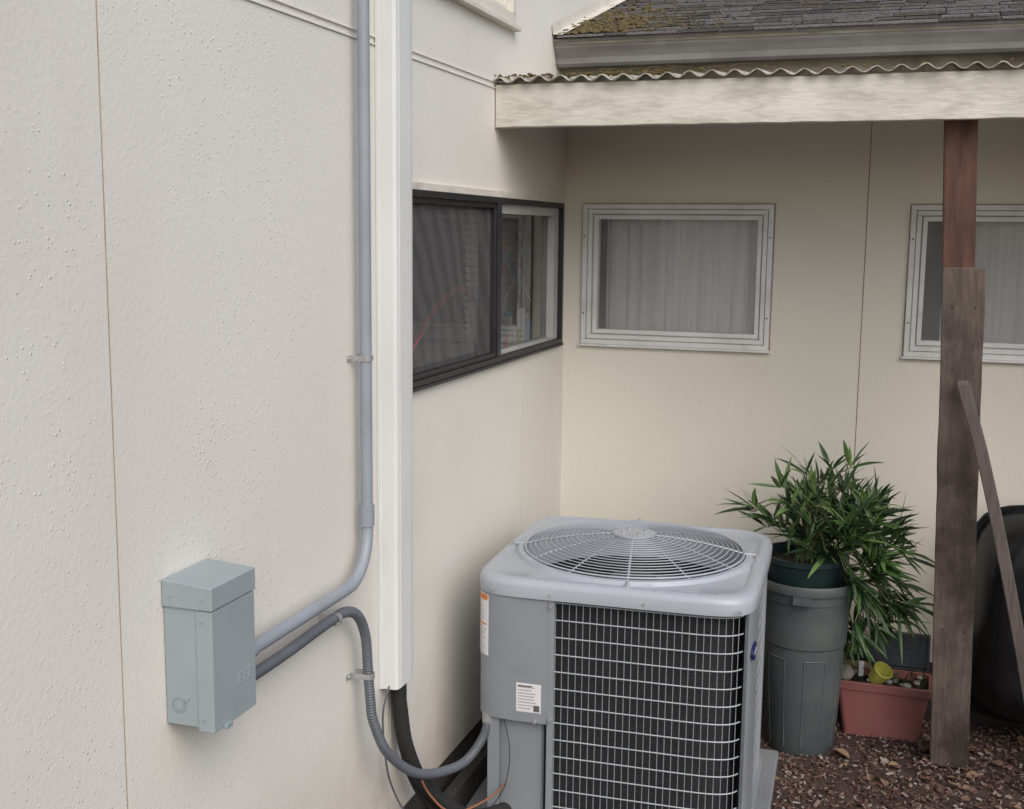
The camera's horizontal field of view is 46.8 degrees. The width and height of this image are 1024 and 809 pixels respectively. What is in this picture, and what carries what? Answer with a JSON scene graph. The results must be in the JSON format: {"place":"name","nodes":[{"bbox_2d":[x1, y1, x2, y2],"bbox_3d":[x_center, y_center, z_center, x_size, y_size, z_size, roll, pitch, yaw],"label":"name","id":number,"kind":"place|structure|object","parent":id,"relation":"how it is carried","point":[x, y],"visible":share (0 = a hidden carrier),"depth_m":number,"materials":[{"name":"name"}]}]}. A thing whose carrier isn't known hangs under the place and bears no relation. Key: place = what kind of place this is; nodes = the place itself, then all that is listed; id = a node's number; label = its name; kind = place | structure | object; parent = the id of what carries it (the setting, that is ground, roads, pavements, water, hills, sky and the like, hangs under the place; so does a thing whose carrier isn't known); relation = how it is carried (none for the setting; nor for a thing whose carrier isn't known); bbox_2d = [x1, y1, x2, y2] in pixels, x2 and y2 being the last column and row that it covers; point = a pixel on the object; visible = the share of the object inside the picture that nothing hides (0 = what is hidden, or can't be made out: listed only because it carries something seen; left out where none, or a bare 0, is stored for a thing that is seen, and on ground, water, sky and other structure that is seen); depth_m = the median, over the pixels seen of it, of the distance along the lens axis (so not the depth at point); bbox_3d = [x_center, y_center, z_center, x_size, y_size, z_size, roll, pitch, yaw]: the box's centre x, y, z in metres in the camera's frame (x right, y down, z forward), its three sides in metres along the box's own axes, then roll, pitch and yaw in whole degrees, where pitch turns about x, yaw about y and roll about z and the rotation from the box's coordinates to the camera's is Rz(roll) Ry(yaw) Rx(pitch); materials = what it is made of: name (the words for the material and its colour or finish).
{"place":"outdoors","nodes":[
{"label":"outdoors","id":0,"kind":"place"},
{"bbox_2d":[553,0,1023,44],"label":"roof deck","id":1,"kind":"structure","parent":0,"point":[817,32],"depth_m":4.26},
{"bbox_2d":[552,0,624,34],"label":"step flashing","id":2,"kind":"object","parent":1,"relation":"attached to","point":[593,10],"visible":1,"depth_m":4.74,"materials":[{"name":"white metal"}]},
{"bbox_2d":[554,19,1023,68],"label":"gutter","id":3,"kind":"object","parent":1,"relation":"attached to","point":[954,42],"visible":1,"depth_m":4.15,"materials":[{"name":"grey metal"}]},
{"bbox_2d":[557,0,1023,37],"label":"roof shingles","id":4,"kind":"object","parent":1,"relation":"on","point":[979,8],"visible":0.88,"depth_m":4.33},
{"bbox_2d":[557,0,1022,34],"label":"roof moss","id":5,"kind":"object","parent":4,"relation":"on","point":[586,26],"visible":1,"depth_m":4.54,"materials":[{"name":"green plant"}]},
{"bbox_2d":[760,694,1023,808],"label":"ground","id":6,"kind":"structure","parent":0,"point":[902,762],"depth_m":4.00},
{"bbox_2d":[443,741,486,806],"bbox_3d":[-0.157,1.222,3.737,0.038,0.100,2.200,3,9,18],"label":"edging board","id":7,"kind":"object","parent":6,"relation":"on","point":[463,786],"visible":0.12,"depth_m":3.76,"materials":[{"name":"wood"}]},
{"bbox_2d":[526,215,603,338],"bbox_3d":[2.510,-1.103,2.196,6.140,5.200,12.000,3,9,18],"label":"sheathing","id":8,"kind":"object","parent":6,"relation":"on","point":[534,259],"visible":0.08,"depth_m":4.69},
{"bbox_2d":[601,219,607,327],"bbox_3d":[0.856,-0.593,5.252,1.330,1.142,0.050,3,9,18],"label":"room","id":9,"kind":"object","parent":8,"relation":"attached to","point":[604,270],"depth_m":5.37,"materials":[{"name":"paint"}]},
{"bbox_2d":[921,222,941,339],"bbox_3d":[2.014,-0.526,4.875,1.330,1.142,0.050,3,9,18],"label":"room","id":10,"kind":"object","parent":9,"relation":"attached to","point":[931,315],"depth_m":4.94,"materials":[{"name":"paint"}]},
{"bbox_2d":[466,516,778,808],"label":"air conditioner unit","id":11,"kind":"object","parent":6,"relation":"on","point":[622,664],"visible":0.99,"depth_m":3.40,"materials":[{"name":"paint"}]},
{"bbox_2d":[255,606,490,778],"bbox_3d":[-0.346,0.786,2.969,0.110,0.627,1.196,4,9,25],"label":"flexible conduit","id":12,"kind":"object","parent":11,"relation":"attached to","point":[286,652],"visible":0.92,"depth_m":3.00,"materials":[{"name":"plastic"}]},
{"bbox_2d":[390,683,511,808],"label":"refrigerant line","id":13,"kind":"object","parent":11,"relation":"attached to","point":[429,794],"visible":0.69,"depth_m":3.29,"materials":[{"name":"black plastic"}]},
{"bbox_2d":[403,653,1023,808],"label":"foundation","id":14,"kind":"object","parent":6,"relation":"on","point":[459,752],"depth_m":3.92,"materials":[{"name":"concrete"}]},
{"bbox_2d":[0,0,599,808],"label":"side wall","id":15,"kind":"structure","parent":14,"relation":"on","point":[224,192],"depth_m":2.37,"materials":[{"name":"paint"}]},
{"bbox_2d":[161,558,255,733],"bbox_3d":[-0.577,0.462,2.281,0.114,0.291,0.158,3,9,18],"label":"electrical disconnect box","id":16,"kind":"object","parent":15,"relation":"attached to","point":[208,605],"visible":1,"depth_m":2.23,"materials":[{"name":"grey paint"}]},
{"bbox_2d":[195,590,255,733],"bbox_3d":[-0.548,0.490,2.276,0.035,0.235,0.152,3,9,18],"label":"door","id":17,"kind":"structure","parent":16,"relation":"in","point":[225,638],"depth_m":2.24,"materials":[{"name":"grey paint"}]},
{"bbox_2d":[255,0,374,680],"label":"electrical conduit","id":18,"kind":"object","parent":15,"relation":"attached to","point":[276,633],"visible":0.87,"depth_m":2.86,"materials":[{"name":"grey plastic"}]},
{"bbox_2d":[248,0,503,88],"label":"wall flashing","id":19,"kind":"object","parent":15,"relation":"attached to","point":[303,14],"depth_m":2.79,"materials":[{"name":"paint"}]},
{"bbox_2d":[375,0,412,689],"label":"line set cover","id":20,"kind":"object","parent":15,"relation":"attached to","point":[393,105],"visible":1,"depth_m":3.07,"materials":[{"name":"white plastic"}]},
{"bbox_2d":[382,686,403,808],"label":"control cable","id":21,"kind":"object","parent":20,"relation":"attached to","point":[390,782],"visible":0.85,"depth_m":3.21,"materials":[{"name":"plastic"}]},
{"bbox_2d":[95,0,872,808],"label":"seam caulking","id":22,"kind":"structure","parent":15,"relation":"attached to","point":[111,386],"depth_m":2.08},
{"bbox_2d":[453,0,521,31],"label":"frame","id":23,"kind":"object","parent":15,"relation":"attached to","point":[503,13],"visible":0.94,"depth_m":3.75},
{"bbox_2d":[412,181,564,392],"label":"window slider","id":24,"kind":"object","parent":15,"relation":"attached to","point":[469,290],"depth_m":4.45,"materials":[{"name":"brown metal"}]},
{"bbox_2d":[493,58,1023,127],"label":"patio cover","id":25,"kind":"object","parent":15,"relation":"attached to","point":[927,91],"visible":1,"depth_m":3.57,"materials":[{"name":"paint"}]},
{"bbox_2d":[561,53,1023,76],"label":"eave fascia","id":26,"kind":"structure","parent":15,"relation":"attached to","point":[962,61],"depth_m":4.18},
{"bbox_2d":[560,119,1023,662],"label":"back wall","id":27,"kind":"structure","parent":14,"relation":"on","point":[684,437],"depth_m":4.45,"materials":[{"name":"paint"}]},
{"bbox_2d":[579,204,774,352],"bbox_3d":[0.632,-0.493,4.581,0.746,0.555,0.069,3,9,18],"label":"frame","id":28,"kind":"object","parent":27,"relation":"attached to","point":[594,334],"visible":1,"depth_m":4.57,"materials":[{"name":"metal"}]},
{"bbox_2d":[606,219,757,333],"bbox_3d":[0.688,-0.513,4.628,0.655,0.522,0.022,3,9,18],"label":"curtain","id":29,"kind":"object","parent":28,"relation":"hanging from","point":[685,275],"visible":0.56,"depth_m":4.64,"materials":[{"name":"white fabric"}]},
{"bbox_2d":[580,203,775,353],"bbox_3d":[0.628,-0.491,4.570,0.743,0.563,0.003,3,9,18],"label":"frame caulk line","id":30,"kind":"object","parent":27,"relation":"attached to","point":[698,203],"visible":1,"depth_m":4.50,"materials":[{"name":"white plastic"}]},
{"bbox_2d":[901,205,1023,363],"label":"frame","id":31,"kind":"object","parent":27,"relation":"attached to","point":[915,345],"visible":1,"depth_m":4.27,"materials":[{"name":"metal"}]},
{"bbox_2d":[939,222,1023,342],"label":"curtain","id":32,"kind":"object","parent":31,"relation":"hanging from","point":[999,251],"visible":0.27,"depth_m":4.28,"materials":[{"name":"white fabric"}]},
{"bbox_2d":[902,204,1023,363],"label":"frame caulk line","id":33,"kind":"object","parent":27,"relation":"attached to","point":[907,269],"visible":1,"depth_m":4.28,"materials":[{"name":"white plastic"}]},
{"bbox_2d":[714,439,934,756],"bbox_3d":[1.112,0.665,4.117,0.817,1.119,0.595,3,9,18],"label":"potted bamboo","id":34,"kind":"object","parent":6,"relation":"on","point":[815,584],"visible":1,"depth_m":4.06,"materials":[{"name":"plant"}]},
{"bbox_2d":[839,629,931,742],"bbox_3d":[1.351,1.030,4.370,0.374,0.320,0.286,3,9,18],"label":"planter box","id":35,"kind":"object","parent":6,"relation":"on","point":[882,699],"visible":0.91,"depth_m":4.27,"materials":[{"name":"ceramic"}]},
{"bbox_2d":[775,736,1023,808],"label":"fallen leaves","id":36,"kind":"object","parent":6,"relation":"on","point":[869,777],"visible":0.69,"depth_m":3.97,"materials":[{"name":"brown plant"}]},
{"bbox_2d":[930,120,985,768],"bbox_3d":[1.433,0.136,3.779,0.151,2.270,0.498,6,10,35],"label":"wooden post","id":37,"kind":"object","parent":6,"relation":"on","point":[963,307],"visible":0.91,"depth_m":3.72,"materials":[{"name":"brown wood"}]},
{"bbox_2d":[957,380,1023,723],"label":"wheelbarrow","id":38,"kind":"object","parent":6,"relation":"on","point":[997,683],"visible":0.81,"depth_m":4.08,"materials":[{"name":"black plastic"}]}
]}

